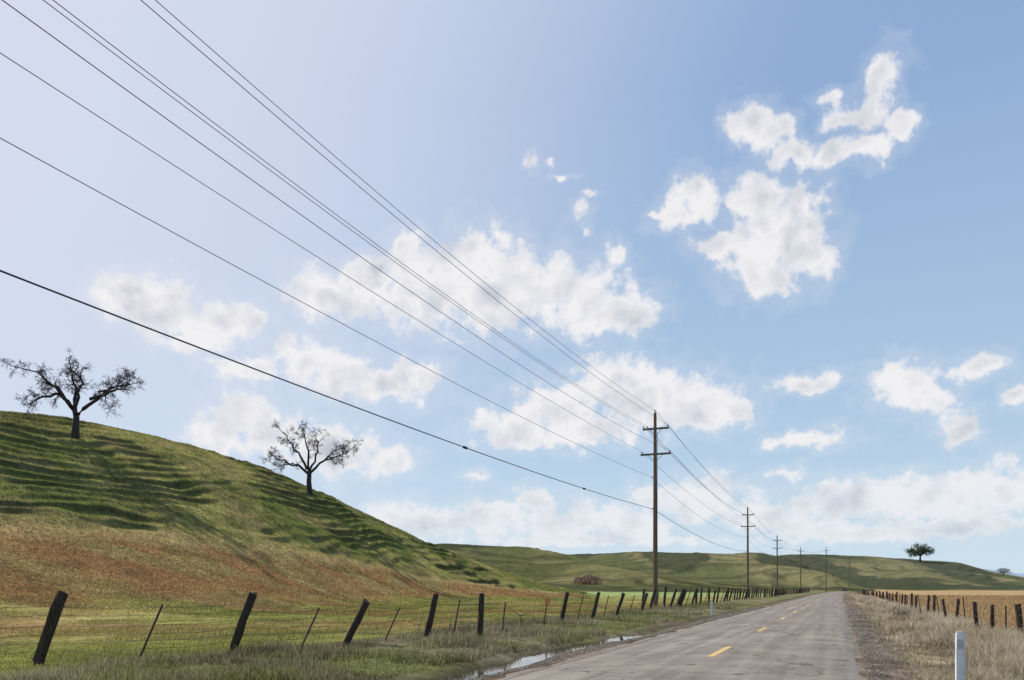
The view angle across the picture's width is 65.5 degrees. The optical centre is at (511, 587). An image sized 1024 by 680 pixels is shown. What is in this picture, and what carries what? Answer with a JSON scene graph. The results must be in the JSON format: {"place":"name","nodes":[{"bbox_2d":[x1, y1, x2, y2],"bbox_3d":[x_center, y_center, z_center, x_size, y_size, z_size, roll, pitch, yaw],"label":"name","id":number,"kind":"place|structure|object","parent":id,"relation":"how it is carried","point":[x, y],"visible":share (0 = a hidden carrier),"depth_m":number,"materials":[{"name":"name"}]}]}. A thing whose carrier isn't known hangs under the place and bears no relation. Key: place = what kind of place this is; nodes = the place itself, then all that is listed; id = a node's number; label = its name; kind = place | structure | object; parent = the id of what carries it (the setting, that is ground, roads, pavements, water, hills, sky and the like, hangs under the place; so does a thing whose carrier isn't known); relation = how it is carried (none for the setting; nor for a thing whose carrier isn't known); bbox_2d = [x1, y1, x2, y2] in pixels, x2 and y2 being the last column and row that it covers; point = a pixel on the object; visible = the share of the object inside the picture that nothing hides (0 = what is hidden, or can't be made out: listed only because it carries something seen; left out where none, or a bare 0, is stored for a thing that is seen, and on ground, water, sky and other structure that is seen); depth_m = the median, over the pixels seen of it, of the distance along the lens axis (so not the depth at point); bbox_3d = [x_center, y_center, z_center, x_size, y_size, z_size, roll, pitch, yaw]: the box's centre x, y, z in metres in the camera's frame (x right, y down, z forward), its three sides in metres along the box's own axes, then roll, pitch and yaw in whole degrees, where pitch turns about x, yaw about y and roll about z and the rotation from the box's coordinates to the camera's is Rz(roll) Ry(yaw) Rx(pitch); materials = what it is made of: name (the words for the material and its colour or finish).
{"place":"outdoors","nodes":[
{"label":"outdoors","id":0,"kind":"place"},
{"bbox_2d":[0,410,1023,679],"bbox_3d":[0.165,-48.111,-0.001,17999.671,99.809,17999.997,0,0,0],"label":"ground","id":1,"kind":"structure","parent":0,"point":[630,575],"depth_m":78.61,"materials":[{"name":"green plant"}]},
{"bbox_2d":[0,348,147,438],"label":"oak tree","id":2,"kind":"object","parent":1,"relation":"on","point":[75,430],"visible":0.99,"depth_m":82.25,"materials":[{"name":"brown plant"}]},
{"bbox_2d":[261,420,362,494],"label":"oak tree","id":3,"kind":"object","parent":1,"relation":"on","point":[309,472],"visible":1,"depth_m":107.81,"materials":[{"name":"brown plant"}]},
{"bbox_2d":[0,484,755,679],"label":"grass","id":4,"kind":"structure","parent":1,"relation":"on","point":[131,667],"depth_m":19.91,"materials":[{"name":"green plant"}]},
{"bbox_2d":[0,587,809,666],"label":"wire fence","id":5,"kind":"object","parent":1,"relation":"on","point":[51,622],"visible":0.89,"depth_m":19.47,"materials":[{"name":"brown wood"}]},
{"bbox_2d":[570,574,604,583],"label":"willow shrub","id":6,"kind":"object","parent":1,"relation":"on","point":[586,579],"visible":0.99,"depth_m":288.23,"materials":[{"name":"brown plant"}]},
{"bbox_2d":[640,410,670,606],"bbox_3d":[10.208,-5.441,56.472,2.160,14.341,0.395,0,0,23],"label":"utility pole","id":7,"kind":"object","parent":1,"relation":"on","point":[655,453],"visible":0.97,"depth_m":56.37,"materials":[{"name":"brown wood"}]},
{"bbox_2d":[0,0,850,570],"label":"power line","id":8,"kind":"object","parent":7,"relation":"attached to","point":[316,256],"visible":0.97,"depth_m":18.96,"materials":[{"name":"black metal"}]},
{"bbox_2d":[741,506,754,594],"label":"utility pole","id":9,"kind":"object","parent":1,"relation":"on","point":[747,526],"visible":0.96,"depth_m":123.87,"materials":[{"name":"brown wood"}]},
{"bbox_2d":[772,536,781,589],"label":"utility pole","id":10,"kind":"object","parent":1,"relation":"on","point":[777,540],"visible":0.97,"depth_m":185.90,"materials":[{"name":"brown wood"}]},
{"bbox_2d":[797,547,803,587],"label":"utility pole","id":11,"kind":"object","parent":1,"relation":"on","point":[800,566],"visible":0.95,"depth_m":249.88,"materials":[{"name":"brown wood"}]},
{"bbox_2d":[823,550,828,591],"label":"utility pole","id":12,"kind":"object","parent":1,"relation":"on","point":[826,571],"visible":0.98,"depth_m":289.86,"materials":[{"name":"brown wood"}]},
{"bbox_2d":[849,556,850,590],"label":"utility pole","id":13,"kind":"object","parent":1,"relation":"on","point":[849,573],"visible":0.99,"depth_m":354.89,"materials":[{"name":"brown wood"}]},
{"bbox_2d":[904,542,934,561],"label":"oak tree","id":14,"kind":"object","parent":1,"relation":"on","point":[917,551],"visible":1,"depth_m":567.83,"materials":[{"name":"green plant"}]},
{"bbox_2d":[853,604,988,679],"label":"verge litter grass","id":15,"kind":"structure","parent":1,"relation":"on","point":[939,648],"depth_m":18.39,"materials":[{"name":"brown plant"}]},
{"bbox_2d":[850,595,1023,679],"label":"dry grass","id":16,"kind":"structure","parent":1,"relation":"on","point":[1000,652],"depth_m":21.82,"materials":[{"name":"beige plant"}]},
{"bbox_2d":[862,589,1023,632],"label":"wire fence","id":17,"kind":"object","parent":1,"relation":"on","point":[1018,613],"visible":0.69,"depth_m":34.77,"materials":[{"name":"brown wood"}]},
{"bbox_2d":[874,594,1023,630],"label":"golden field grass","id":18,"kind":"structure","parent":1,"relation":"on","point":[986,601],"depth_m":63.38,"materials":[{"name":"beige plant"}]},
{"bbox_2d":[955,631,964,679],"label":"road marker post","id":19,"kind":"object","parent":1,"relation":"on","point":[959,655],"visible":1,"depth_m":8.99,"materials":[{"name":"white plastic"}]},
{"bbox_2d":[997,568,1011,575],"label":"oak tree","id":20,"kind":"object","parent":1,"relation":"on","point":[1005,570],"visible":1,"depth_m":530.30,"materials":[{"name":"green plant"}]},
{"bbox_2d":[0,0,1023,573],"label":"sky","id":21,"kind":"structure","parent":0,"point":[791,231],"materials":[{"name":"blue"}]},
{"bbox_2d":[423,636,639,679],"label":"ditch water","id":22,"kind":"structure","parent":0,"point":[511,664],"depth_m":17.07,"materials":[{"name":"grey liquid"}]},
{"bbox_2d":[498,591,863,679],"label":"road","id":23,"kind":"structure","parent":0,"point":[808,638],"depth_m":17.80,"materials":[{"name":"grey asphalt"}]},
{"bbox_2d":[467,607,953,679],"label":"gravel","id":24,"kind":"structure","parent":0,"point":[853,618],"depth_m":20.00,"materials":[{"name":"grey gravel"}]}
]}

